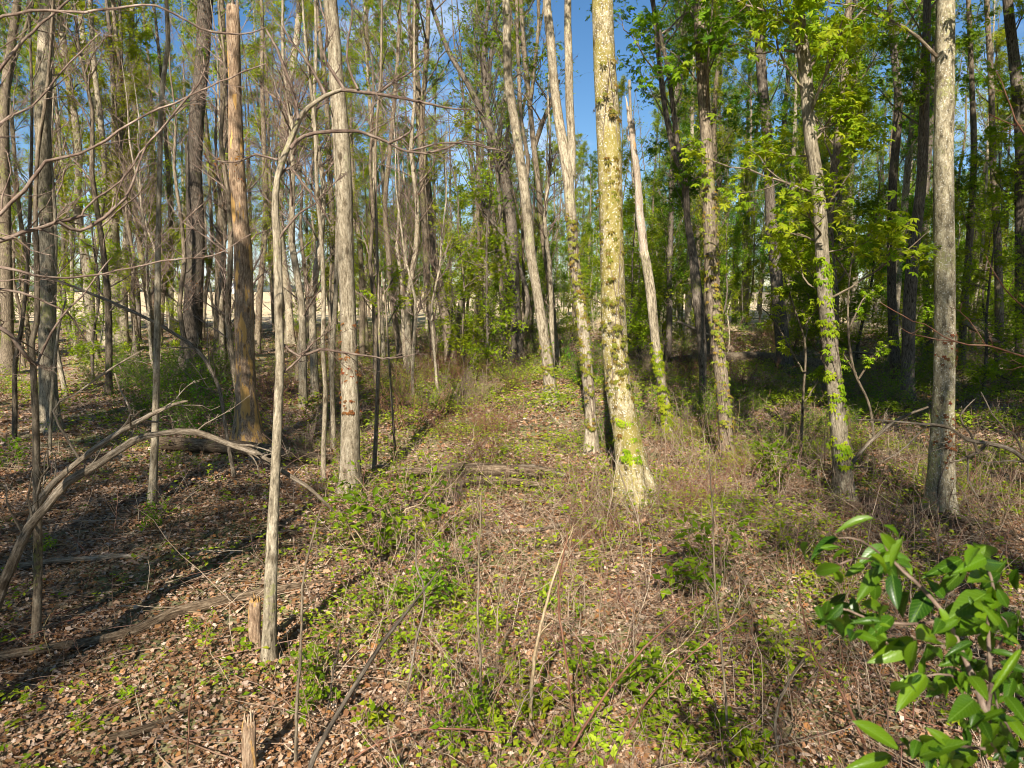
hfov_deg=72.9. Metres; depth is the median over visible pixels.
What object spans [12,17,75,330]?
slim tree
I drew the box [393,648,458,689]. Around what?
seedling
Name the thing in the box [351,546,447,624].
seedling
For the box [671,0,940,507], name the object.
leafy maple
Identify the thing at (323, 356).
slender birch
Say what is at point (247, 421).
stripped snag
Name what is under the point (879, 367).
twiggy shrub
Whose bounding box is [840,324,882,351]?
twiggy shrub
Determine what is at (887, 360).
green shrub
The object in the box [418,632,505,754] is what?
seedling
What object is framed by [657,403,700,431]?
twiggy shrub
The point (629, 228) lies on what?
leafy sapling
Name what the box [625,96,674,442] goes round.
broken snag
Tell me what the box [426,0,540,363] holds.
sinuous pole
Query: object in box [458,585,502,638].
seedling
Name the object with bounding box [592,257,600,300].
leafy sapling
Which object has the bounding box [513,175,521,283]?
leafy tree
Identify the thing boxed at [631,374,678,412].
twiggy shrub
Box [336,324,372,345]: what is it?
green shrub
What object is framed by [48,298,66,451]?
slim sapling
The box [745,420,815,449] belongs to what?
twiggy shrub
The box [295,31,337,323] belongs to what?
leafy tree
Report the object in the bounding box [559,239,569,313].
leafy tree
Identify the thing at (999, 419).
dead limb
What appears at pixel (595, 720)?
seedling
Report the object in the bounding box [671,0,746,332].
leafy tree
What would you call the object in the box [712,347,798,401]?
twiggy shrub
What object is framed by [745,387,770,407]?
green shrub
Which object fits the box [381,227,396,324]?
leafy tree
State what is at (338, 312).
leafy sapling
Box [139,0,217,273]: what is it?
slim tree
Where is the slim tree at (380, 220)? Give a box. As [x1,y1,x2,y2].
[328,0,407,363]
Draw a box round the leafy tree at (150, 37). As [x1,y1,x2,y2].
[137,20,180,322]
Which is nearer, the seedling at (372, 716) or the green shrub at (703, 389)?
the seedling at (372, 716)
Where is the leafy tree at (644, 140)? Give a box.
[635,15,701,337]
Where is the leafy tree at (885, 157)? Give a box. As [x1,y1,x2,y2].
[858,155,888,315]
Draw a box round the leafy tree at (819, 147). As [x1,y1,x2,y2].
[802,84,835,310]
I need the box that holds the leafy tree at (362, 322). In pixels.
[316,37,385,357]
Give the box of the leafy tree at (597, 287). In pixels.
[591,218,600,315]
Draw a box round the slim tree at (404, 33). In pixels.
[382,2,443,335]
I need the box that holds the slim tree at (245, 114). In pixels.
[226,1,298,299]
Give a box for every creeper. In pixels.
[338,317,362,414]
[537,334,556,396]
[564,213,598,431]
[593,55,640,444]
[614,418,643,465]
[649,342,674,442]
[699,159,735,463]
[812,257,854,472]
[932,325,958,499]
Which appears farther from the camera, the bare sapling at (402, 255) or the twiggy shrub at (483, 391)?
the bare sapling at (402, 255)
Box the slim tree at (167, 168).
[125,0,213,348]
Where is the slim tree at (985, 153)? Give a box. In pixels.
[967,105,1007,256]
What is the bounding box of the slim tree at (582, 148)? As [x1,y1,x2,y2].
[574,140,593,256]
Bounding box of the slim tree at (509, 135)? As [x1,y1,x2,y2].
[492,19,538,291]
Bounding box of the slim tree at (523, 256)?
[482,0,542,341]
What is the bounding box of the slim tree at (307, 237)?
[292,0,331,288]
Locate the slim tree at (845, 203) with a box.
[821,74,857,302]
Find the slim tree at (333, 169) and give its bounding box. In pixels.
[331,81,364,292]
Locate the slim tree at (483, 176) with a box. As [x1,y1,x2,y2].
[467,70,500,319]
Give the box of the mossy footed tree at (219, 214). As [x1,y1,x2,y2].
[205,0,264,368]
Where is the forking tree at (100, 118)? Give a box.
[0,0,150,360]
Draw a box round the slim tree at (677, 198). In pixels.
[655,70,690,326]
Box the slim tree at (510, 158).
[477,0,542,351]
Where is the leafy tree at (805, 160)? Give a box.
[759,15,845,335]
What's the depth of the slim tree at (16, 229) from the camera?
47.81 m
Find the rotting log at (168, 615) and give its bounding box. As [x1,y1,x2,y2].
[0,580,330,661]
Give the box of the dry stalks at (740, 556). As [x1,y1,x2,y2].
[0,314,1023,767]
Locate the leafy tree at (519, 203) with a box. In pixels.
[493,131,524,328]
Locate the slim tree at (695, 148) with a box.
[682,54,729,330]
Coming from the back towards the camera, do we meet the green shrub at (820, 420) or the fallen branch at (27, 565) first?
the green shrub at (820, 420)
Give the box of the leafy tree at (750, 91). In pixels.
[729,41,782,322]
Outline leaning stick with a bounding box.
[307,565,442,767]
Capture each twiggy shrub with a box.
[255,349,291,369]
[255,351,294,383]
[255,361,287,390]
[256,365,303,409]
[256,369,292,396]
[258,401,340,454]
[269,363,307,391]
[282,403,340,439]
[284,338,340,378]
[285,342,327,370]
[291,358,339,392]
[305,380,371,413]
[309,400,396,438]
[335,396,382,429]
[338,357,382,385]
[358,355,422,406]
[359,347,418,380]
[359,361,460,431]
[360,354,393,378]
[370,367,430,410]
[370,369,401,391]
[387,348,441,382]
[403,344,446,379]
[412,451,513,503]
[414,349,467,387]
[416,338,477,372]
[417,341,460,373]
[417,357,467,392]
[418,391,492,439]
[420,352,498,407]
[423,398,516,462]
[428,373,491,414]
[437,348,505,391]
[444,359,505,405]
[446,386,531,439]
[448,337,495,372]
[455,365,492,393]
[458,393,517,435]
[476,351,535,396]
[489,347,531,372]
[496,343,539,372]
[550,496,625,548]
[561,410,608,444]
[575,422,612,447]
[601,343,665,374]
[631,343,679,381]
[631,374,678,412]
[638,371,694,397]
[640,403,691,428]
[642,419,696,445]
[645,338,679,359]
[648,471,726,519]
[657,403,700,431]
[660,443,751,513]
[662,333,710,371]
[663,350,707,368]
[669,346,749,394]
[671,352,711,381]
[673,342,711,368]
[681,472,741,503]
[683,415,747,445]
[686,411,713,434]
[697,425,774,480]
[700,491,761,527]
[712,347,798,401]
[724,329,755,351]
[726,324,772,351]
[727,352,775,396]
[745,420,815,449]
[745,489,865,562]
[746,420,787,441]
[752,325,815,353]
[753,328,794,343]
[778,420,829,449]
[781,423,831,460]
[785,393,849,430]
[792,351,861,380]
[819,531,917,581]
[823,411,903,448]
[828,436,890,466]
[831,476,943,540]
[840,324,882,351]
[841,350,899,384]
[843,360,896,397]
[845,369,874,387]
[852,337,883,351]
[856,357,922,390]
[861,423,928,449]
[920,457,985,492]
[957,337,993,358]
[966,341,996,367]
[979,445,1015,469]
[992,340,1023,388]
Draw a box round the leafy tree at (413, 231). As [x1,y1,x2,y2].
[401,164,420,324]
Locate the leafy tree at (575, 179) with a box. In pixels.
[558,140,591,316]
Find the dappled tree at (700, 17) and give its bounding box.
[629,0,772,470]
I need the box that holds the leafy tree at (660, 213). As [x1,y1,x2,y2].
[649,165,674,319]
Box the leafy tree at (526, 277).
[516,144,554,343]
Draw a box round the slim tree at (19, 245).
[0,0,24,251]
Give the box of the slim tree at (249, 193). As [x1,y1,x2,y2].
[241,36,262,323]
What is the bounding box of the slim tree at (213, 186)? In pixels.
[185,6,233,288]
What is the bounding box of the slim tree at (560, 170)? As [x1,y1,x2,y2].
[548,151,567,321]
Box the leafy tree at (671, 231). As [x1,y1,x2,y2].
[642,0,730,359]
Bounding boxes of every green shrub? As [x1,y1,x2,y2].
[70,353,125,386]
[74,337,144,377]
[91,376,166,425]
[105,359,178,400]
[113,351,165,386]
[113,358,152,389]
[115,357,211,419]
[117,356,147,380]
[126,344,232,398]
[133,364,176,389]
[138,393,209,438]
[140,339,215,371]
[141,340,206,367]
[148,360,261,418]
[149,348,259,426]
[151,363,287,437]
[159,387,213,428]
[160,348,224,386]
[164,366,219,401]
[172,335,268,385]
[199,334,259,378]
[262,336,274,349]
[284,336,327,358]
[295,338,340,365]
[314,356,386,393]
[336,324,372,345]
[336,325,372,348]
[363,338,395,354]
[371,354,419,379]
[385,358,430,386]
[411,369,466,412]
[417,330,439,348]
[481,343,542,390]
[523,331,538,353]
[523,339,538,356]
[533,331,592,363]
[551,339,603,385]
[572,389,658,445]
[591,336,602,359]
[629,338,645,357]
[630,370,646,387]
[665,338,695,356]
[670,380,762,430]
[672,336,697,354]
[676,377,698,400]
[681,375,733,413]
[698,368,776,402]
[713,414,813,470]
[732,384,776,412]
[741,375,776,402]
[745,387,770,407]
[752,328,774,348]
[753,332,773,352]
[754,405,828,444]
[761,363,811,400]
[785,376,827,407]
[811,407,863,443]
[816,430,863,449]
[819,377,870,405]
[819,407,864,428]
[840,320,885,344]
[840,356,919,409]
[849,396,867,414]
[853,391,882,409]
[870,341,922,372]
[871,351,933,392]
[881,353,972,394]
[884,336,933,380]
[1005,358,1023,390]
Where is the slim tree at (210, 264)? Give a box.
[179,0,252,334]
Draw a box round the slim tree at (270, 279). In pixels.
[249,0,288,331]
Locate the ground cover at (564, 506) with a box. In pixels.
[0,318,1023,767]
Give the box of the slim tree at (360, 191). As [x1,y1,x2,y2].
[347,97,368,291]
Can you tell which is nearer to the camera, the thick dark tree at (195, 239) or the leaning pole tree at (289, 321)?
the thick dark tree at (195, 239)
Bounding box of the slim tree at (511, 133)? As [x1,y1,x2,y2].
[491,44,528,279]
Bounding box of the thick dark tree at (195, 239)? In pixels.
[159,0,250,382]
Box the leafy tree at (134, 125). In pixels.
[80,0,174,343]
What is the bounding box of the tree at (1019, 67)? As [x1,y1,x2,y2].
[1014,52,1023,74]
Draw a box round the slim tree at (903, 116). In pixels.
[857,0,916,289]
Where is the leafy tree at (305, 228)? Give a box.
[287,67,325,303]
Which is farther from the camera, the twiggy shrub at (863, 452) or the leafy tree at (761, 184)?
the leafy tree at (761, 184)
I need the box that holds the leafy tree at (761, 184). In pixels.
[750,1,827,287]
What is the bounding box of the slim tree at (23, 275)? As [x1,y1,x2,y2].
[0,0,33,337]
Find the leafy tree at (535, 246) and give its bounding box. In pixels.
[517,187,543,325]
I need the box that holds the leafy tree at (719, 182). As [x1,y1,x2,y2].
[686,3,756,288]
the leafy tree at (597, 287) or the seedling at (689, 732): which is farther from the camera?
the leafy tree at (597, 287)
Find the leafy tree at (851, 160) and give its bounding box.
[803,1,912,292]
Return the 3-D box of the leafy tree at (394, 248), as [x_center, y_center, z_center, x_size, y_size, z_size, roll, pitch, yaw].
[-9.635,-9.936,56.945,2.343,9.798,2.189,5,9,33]
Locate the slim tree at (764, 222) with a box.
[759,161,779,318]
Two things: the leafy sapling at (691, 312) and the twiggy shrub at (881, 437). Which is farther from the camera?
the leafy sapling at (691, 312)
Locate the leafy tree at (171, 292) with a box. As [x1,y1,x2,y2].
[140,47,184,330]
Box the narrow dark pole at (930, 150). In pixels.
[898,0,976,356]
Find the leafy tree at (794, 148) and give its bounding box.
[772,1,833,330]
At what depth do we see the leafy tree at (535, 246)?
40.05 m
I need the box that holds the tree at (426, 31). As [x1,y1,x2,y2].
[370,0,474,369]
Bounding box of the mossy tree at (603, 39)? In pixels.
[592,0,667,510]
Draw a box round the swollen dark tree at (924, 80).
[812,0,1001,402]
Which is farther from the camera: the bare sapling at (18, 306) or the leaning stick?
the bare sapling at (18, 306)
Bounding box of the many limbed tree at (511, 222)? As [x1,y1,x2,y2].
[430,0,593,366]
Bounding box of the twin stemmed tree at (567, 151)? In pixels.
[543,0,600,454]
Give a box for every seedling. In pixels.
[0,414,1023,767]
[0,435,29,471]
[30,533,57,552]
[66,708,90,737]
[116,685,137,700]
[136,491,176,532]
[158,451,182,464]
[183,607,216,636]
[283,623,349,726]
[330,460,447,525]
[349,697,404,730]
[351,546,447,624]
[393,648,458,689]
[403,522,486,601]
[411,499,473,552]
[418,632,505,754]
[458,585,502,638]
[496,643,528,688]
[496,683,566,721]
[531,568,584,617]
[556,694,624,767]
[567,602,736,721]
[642,633,717,708]
[650,499,764,600]
[671,723,712,753]
[720,700,777,767]
[749,425,816,496]
[750,607,821,683]
[768,511,825,563]
[793,564,855,598]
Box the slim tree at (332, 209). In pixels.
[295,0,367,375]
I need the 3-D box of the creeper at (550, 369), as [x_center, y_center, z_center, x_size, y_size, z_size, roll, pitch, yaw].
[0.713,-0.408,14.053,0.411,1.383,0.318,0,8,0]
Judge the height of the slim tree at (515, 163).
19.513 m
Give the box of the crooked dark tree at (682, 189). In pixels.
[579,0,777,403]
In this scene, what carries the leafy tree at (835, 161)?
on the ground at (284, 598)
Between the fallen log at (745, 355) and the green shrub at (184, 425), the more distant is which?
the fallen log at (745, 355)
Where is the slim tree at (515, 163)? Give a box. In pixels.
[497,85,530,269]
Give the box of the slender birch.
[278,0,334,481]
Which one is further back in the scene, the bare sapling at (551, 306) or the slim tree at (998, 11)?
the slim tree at (998, 11)
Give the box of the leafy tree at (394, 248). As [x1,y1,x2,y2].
[390,205,403,303]
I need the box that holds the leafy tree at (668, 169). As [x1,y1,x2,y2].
[652,89,686,288]
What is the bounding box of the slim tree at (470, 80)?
[451,0,502,346]
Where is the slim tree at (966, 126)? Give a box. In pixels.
[931,2,996,256]
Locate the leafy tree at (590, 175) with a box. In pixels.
[576,151,599,313]
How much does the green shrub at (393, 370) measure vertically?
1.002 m
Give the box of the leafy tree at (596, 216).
[593,205,600,299]
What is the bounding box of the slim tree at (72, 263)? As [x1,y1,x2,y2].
[6,0,111,358]
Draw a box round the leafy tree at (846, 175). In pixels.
[820,46,883,323]
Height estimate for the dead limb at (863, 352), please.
0.688 m
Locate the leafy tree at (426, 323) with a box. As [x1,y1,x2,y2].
[412,118,445,330]
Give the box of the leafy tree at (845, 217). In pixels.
[835,83,862,315]
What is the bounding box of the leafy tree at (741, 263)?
[728,179,760,318]
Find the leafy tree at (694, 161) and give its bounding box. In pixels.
[683,96,724,290]
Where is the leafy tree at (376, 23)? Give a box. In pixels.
[355,0,425,330]
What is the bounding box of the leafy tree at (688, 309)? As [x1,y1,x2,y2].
[650,0,731,339]
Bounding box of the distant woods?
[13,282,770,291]
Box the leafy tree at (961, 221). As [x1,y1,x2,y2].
[957,168,969,290]
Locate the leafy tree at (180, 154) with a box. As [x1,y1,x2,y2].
[156,81,210,283]
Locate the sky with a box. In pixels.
[0,0,1023,288]
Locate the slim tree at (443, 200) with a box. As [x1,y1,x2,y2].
[433,99,464,330]
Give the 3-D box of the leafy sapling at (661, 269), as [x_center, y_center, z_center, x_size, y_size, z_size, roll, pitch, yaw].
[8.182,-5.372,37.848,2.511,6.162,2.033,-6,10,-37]
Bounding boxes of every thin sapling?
[0,0,69,442]
[294,507,335,761]
[325,634,340,715]
[403,533,425,711]
[476,485,482,709]
[696,458,738,747]
[759,656,805,760]
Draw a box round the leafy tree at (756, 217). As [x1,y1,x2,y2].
[732,74,780,292]
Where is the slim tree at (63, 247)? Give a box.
[26,15,83,336]
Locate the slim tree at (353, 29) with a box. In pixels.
[323,9,370,288]
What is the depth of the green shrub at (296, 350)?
25.70 m
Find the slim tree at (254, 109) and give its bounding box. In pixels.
[240,0,299,315]
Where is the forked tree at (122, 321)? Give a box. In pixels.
[54,0,163,351]
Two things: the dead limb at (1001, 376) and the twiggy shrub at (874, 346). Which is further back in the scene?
the twiggy shrub at (874, 346)
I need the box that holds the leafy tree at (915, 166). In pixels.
[901,108,931,293]
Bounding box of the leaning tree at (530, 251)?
[444,0,561,405]
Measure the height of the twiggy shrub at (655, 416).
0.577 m
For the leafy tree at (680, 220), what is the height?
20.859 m
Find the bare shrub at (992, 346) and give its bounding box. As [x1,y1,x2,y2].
[880,70,1023,372]
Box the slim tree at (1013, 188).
[1005,156,1014,244]
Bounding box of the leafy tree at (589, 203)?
[579,173,598,309]
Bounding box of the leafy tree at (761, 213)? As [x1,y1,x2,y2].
[757,0,831,328]
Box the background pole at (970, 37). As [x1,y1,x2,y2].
[928,0,1009,373]
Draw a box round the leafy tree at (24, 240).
[0,0,62,352]
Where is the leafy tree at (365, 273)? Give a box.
[353,148,382,352]
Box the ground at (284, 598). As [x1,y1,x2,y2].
[0,292,1023,767]
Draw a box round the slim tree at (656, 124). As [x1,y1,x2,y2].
[630,80,669,321]
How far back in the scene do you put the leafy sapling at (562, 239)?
41.31 m
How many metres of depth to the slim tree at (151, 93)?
40.27 m
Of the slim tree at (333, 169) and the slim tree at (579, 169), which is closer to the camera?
the slim tree at (333, 169)
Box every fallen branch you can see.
[0,502,68,522]
[16,549,232,569]
[109,686,229,741]
[286,522,366,557]
[361,464,415,469]
[481,520,575,534]
[856,392,1023,498]
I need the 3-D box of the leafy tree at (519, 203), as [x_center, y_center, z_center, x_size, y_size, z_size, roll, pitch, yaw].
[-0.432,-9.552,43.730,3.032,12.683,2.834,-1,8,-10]
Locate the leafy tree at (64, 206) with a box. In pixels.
[53,126,79,314]
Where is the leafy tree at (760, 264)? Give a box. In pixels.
[754,190,767,309]
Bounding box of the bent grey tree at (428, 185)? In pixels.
[348,0,481,368]
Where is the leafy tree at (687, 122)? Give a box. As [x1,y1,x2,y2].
[662,76,697,261]
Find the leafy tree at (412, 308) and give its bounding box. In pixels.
[391,137,435,352]
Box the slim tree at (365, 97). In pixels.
[338,0,395,341]
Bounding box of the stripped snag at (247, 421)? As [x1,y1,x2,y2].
[226,0,270,443]
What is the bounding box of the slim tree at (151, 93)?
[134,0,202,314]
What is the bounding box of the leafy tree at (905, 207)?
[861,0,935,371]
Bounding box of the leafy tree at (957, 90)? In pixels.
[909,37,969,314]
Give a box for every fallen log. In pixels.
[159,437,327,463]
[666,351,852,373]
[746,496,1014,535]
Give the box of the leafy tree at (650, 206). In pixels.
[640,176,658,269]
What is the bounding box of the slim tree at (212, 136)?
[166,0,217,327]
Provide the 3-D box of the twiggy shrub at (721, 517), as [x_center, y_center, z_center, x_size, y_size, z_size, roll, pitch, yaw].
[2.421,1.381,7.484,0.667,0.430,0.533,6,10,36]
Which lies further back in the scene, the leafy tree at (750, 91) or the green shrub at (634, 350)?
the leafy tree at (750, 91)
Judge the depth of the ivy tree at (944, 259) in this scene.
7.53 m
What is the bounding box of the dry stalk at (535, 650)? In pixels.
[528,528,573,728]
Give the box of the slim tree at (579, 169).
[553,131,584,319]
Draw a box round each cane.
[186,618,213,764]
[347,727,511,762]
[551,533,576,745]
[559,594,708,767]
[609,613,746,764]
[798,586,866,752]
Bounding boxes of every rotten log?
[404,462,560,477]
[454,476,547,487]
[517,464,565,476]
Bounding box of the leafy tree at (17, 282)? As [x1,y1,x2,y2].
[9,125,32,321]
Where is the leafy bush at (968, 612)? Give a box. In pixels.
[800,515,1023,767]
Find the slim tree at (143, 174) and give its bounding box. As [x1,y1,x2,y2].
[127,18,181,293]
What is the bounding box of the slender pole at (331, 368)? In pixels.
[313,0,364,449]
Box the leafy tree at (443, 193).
[437,189,455,284]
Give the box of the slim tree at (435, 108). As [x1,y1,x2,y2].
[403,43,457,284]
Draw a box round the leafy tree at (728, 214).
[717,78,749,322]
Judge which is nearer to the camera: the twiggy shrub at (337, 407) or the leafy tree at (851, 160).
the twiggy shrub at (337, 407)
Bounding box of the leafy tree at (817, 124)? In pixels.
[786,3,841,330]
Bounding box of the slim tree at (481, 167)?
[462,8,503,333]
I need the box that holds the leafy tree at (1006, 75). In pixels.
[961,72,1011,319]
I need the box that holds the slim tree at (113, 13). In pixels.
[61,0,175,349]
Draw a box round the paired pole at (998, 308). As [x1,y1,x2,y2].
[955,0,1013,368]
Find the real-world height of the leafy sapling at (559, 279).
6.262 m
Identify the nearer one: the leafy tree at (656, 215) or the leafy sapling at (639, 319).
the leafy sapling at (639, 319)
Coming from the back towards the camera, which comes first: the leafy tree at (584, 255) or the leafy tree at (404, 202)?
the leafy tree at (584, 255)
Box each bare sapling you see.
[0,0,114,398]
[9,0,176,395]
[9,94,33,367]
[77,37,170,358]
[87,50,185,363]
[95,64,195,371]
[118,0,247,374]
[142,0,303,326]
[143,0,308,392]
[170,46,272,377]
[192,88,279,321]
[208,0,357,406]
[227,0,338,382]
[227,0,410,396]
[247,101,316,369]
[256,39,329,360]
[346,0,416,393]
[354,0,486,380]
[355,93,430,368]
[357,98,442,399]
[379,170,424,340]
[406,125,477,391]
[437,182,470,318]
[450,105,530,316]
[492,33,589,370]
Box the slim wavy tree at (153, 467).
[146,0,170,505]
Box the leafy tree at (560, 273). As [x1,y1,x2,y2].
[558,244,567,303]
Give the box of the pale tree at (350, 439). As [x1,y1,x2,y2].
[323,0,364,496]
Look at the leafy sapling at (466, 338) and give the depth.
19.13 m
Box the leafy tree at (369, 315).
[362,212,370,316]
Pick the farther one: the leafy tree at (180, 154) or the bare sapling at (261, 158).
the leafy tree at (180, 154)
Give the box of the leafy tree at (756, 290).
[751,200,764,307]
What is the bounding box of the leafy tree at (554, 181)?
[536,141,565,291]
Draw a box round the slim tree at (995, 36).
[954,0,1023,357]
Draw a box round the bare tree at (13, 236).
[0,0,288,383]
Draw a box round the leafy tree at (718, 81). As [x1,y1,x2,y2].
[659,0,767,353]
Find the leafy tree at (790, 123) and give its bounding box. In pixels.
[760,87,810,292]
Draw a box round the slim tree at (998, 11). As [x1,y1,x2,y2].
[955,0,1023,341]
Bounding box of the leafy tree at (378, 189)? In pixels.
[363,120,397,294]
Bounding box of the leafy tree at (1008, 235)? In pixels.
[985,180,1014,312]
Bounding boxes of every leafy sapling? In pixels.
[0,257,32,335]
[0,308,25,342]
[57,157,142,377]
[70,218,142,356]
[152,227,204,334]
[161,227,203,349]
[283,233,328,331]
[312,195,376,333]
[399,111,509,377]
[419,217,480,351]
[430,219,473,320]
[431,173,495,349]
[436,150,527,377]
[454,197,509,347]
[466,240,495,316]
[474,238,505,328]
[478,255,504,328]
[494,214,534,329]
[525,236,568,341]
[528,228,564,324]
[530,213,582,332]
[552,224,589,324]
[554,227,600,345]
[566,144,660,337]
[568,257,595,319]
[580,219,600,330]
[583,202,633,336]
[588,189,655,352]
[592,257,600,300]
[623,175,675,353]
[624,220,642,323]
[625,179,682,364]
[625,218,653,315]
[626,261,643,322]
[638,202,691,353]
[643,231,682,322]
[672,241,692,331]
[672,251,693,333]
[680,221,730,328]
[693,213,755,342]
[719,223,751,351]
[722,251,745,325]
[725,217,766,327]
[754,247,796,340]
[770,145,870,359]
[782,194,819,353]
[789,221,842,356]
[804,214,849,315]
[806,145,902,365]
[840,264,866,331]
[841,230,877,317]
[856,169,933,353]
[867,235,902,326]
[867,287,885,327]
[878,188,958,362]
[878,193,958,341]
[892,192,992,371]
[930,183,986,338]
[955,214,983,305]
[955,235,978,336]
[956,174,1023,399]
[956,204,1007,328]
[956,205,1014,353]
[967,193,1014,343]
[970,179,1023,381]
[974,246,993,325]
[978,231,1014,354]
[981,227,1014,317]
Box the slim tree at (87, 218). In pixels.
[34,3,100,311]
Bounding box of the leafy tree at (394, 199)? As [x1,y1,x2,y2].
[383,155,404,295]
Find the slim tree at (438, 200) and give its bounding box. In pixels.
[430,146,453,318]
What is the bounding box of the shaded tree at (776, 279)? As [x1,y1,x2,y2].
[711,0,796,374]
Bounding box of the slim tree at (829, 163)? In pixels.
[791,12,863,346]
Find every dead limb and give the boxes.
[677,320,709,335]
[853,351,933,361]
[955,379,1022,391]
[958,321,1013,355]
[968,369,1010,379]
[980,412,1021,423]
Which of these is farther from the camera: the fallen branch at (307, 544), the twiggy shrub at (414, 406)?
the twiggy shrub at (414, 406)
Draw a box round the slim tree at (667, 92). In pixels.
[635,87,670,212]
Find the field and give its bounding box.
[13,292,1012,334]
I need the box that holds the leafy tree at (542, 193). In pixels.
[530,160,550,280]
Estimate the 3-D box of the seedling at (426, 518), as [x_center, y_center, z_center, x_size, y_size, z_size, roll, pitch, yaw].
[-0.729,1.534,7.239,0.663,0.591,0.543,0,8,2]
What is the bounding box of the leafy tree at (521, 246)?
[516,179,535,308]
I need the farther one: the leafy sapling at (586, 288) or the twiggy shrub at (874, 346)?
the leafy sapling at (586, 288)
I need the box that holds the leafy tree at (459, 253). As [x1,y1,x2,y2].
[452,196,470,321]
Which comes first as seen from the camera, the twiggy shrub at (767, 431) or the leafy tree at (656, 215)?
the twiggy shrub at (767, 431)
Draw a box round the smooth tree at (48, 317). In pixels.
[34,0,79,433]
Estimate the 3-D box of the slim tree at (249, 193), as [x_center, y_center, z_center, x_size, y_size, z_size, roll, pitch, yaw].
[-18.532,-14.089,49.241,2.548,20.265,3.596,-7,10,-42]
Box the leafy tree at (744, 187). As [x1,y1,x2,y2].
[719,28,775,322]
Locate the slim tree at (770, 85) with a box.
[744,76,786,322]
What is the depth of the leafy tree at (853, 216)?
35.83 m
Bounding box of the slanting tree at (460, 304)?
[454,86,516,355]
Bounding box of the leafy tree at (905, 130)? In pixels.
[890,88,918,209]
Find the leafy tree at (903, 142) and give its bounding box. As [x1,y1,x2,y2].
[880,2,955,266]
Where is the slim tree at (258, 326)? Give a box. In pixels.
[241,0,320,352]
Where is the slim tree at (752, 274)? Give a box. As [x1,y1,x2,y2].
[743,157,765,324]
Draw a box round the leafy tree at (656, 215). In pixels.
[647,187,666,293]
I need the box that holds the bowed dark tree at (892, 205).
[852,0,935,385]
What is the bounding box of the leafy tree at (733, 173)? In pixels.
[717,89,757,270]
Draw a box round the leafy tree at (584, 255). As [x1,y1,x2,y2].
[580,219,592,300]
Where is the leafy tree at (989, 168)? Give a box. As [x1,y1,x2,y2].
[964,98,1014,322]
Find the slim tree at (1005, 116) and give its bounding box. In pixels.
[988,62,1014,297]
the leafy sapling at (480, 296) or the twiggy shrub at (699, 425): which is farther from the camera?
the leafy sapling at (480, 296)
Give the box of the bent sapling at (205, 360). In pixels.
[32,266,236,477]
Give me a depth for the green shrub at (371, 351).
27.68 m
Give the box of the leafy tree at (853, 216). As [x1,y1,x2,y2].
[821,0,903,333]
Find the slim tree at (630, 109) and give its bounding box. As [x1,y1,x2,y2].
[621,80,658,322]
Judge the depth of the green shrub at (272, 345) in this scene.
30.28 m
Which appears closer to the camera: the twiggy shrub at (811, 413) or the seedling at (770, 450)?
the seedling at (770, 450)
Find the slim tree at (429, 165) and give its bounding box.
[409,115,439,316]
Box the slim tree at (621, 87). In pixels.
[617,75,637,233]
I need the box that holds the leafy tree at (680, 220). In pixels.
[662,115,695,315]
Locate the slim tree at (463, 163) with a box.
[459,74,480,323]
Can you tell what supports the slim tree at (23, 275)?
on the ground at (284, 598)
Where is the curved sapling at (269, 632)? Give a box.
[202,0,505,663]
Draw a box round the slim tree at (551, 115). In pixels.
[531,80,558,304]
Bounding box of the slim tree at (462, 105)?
[443,0,503,358]
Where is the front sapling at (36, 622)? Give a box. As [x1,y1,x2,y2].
[7,0,110,642]
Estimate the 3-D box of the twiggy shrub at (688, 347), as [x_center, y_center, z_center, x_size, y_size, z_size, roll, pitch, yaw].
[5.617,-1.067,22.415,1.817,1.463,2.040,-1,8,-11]
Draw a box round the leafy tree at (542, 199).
[530,158,554,313]
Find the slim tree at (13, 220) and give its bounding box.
[10,175,23,258]
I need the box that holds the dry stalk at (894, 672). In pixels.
[858,603,904,707]
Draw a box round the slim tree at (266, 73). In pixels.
[228,0,309,338]
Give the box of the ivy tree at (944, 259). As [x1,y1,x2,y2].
[767,0,959,519]
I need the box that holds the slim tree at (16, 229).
[0,38,33,297]
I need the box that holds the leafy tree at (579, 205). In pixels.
[564,189,592,296]
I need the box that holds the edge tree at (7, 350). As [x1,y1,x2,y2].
[0,0,69,374]
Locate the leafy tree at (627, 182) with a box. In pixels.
[622,176,631,304]
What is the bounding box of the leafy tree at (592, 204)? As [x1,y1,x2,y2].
[581,196,595,311]
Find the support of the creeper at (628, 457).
attached to the mossy tree at (603, 39)
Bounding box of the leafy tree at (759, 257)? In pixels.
[750,144,773,313]
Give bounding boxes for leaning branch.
[0,335,219,571]
[0,394,333,611]
[851,406,928,467]
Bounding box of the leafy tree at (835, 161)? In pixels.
[760,0,931,401]
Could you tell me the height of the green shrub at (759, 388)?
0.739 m
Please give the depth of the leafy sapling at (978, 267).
34.19 m
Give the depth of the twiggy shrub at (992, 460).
10.46 m
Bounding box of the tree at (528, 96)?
[455,0,577,368]
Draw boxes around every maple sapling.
[360,265,413,456]
[754,277,824,465]
[829,227,900,436]
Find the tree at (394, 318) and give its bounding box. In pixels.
[340,0,439,366]
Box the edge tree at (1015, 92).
[954,0,1023,381]
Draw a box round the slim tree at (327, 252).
[285,0,335,308]
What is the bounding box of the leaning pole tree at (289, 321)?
[240,0,312,343]
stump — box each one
[241,708,257,767]
[248,592,261,657]
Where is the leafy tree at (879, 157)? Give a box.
[858,63,903,317]
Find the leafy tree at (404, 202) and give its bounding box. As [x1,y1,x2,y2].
[381,113,422,343]
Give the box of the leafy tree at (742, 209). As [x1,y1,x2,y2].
[732,126,761,309]
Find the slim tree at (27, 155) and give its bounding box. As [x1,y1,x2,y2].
[19,3,75,287]
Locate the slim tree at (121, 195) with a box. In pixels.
[80,0,167,357]
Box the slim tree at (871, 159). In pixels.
[844,0,896,322]

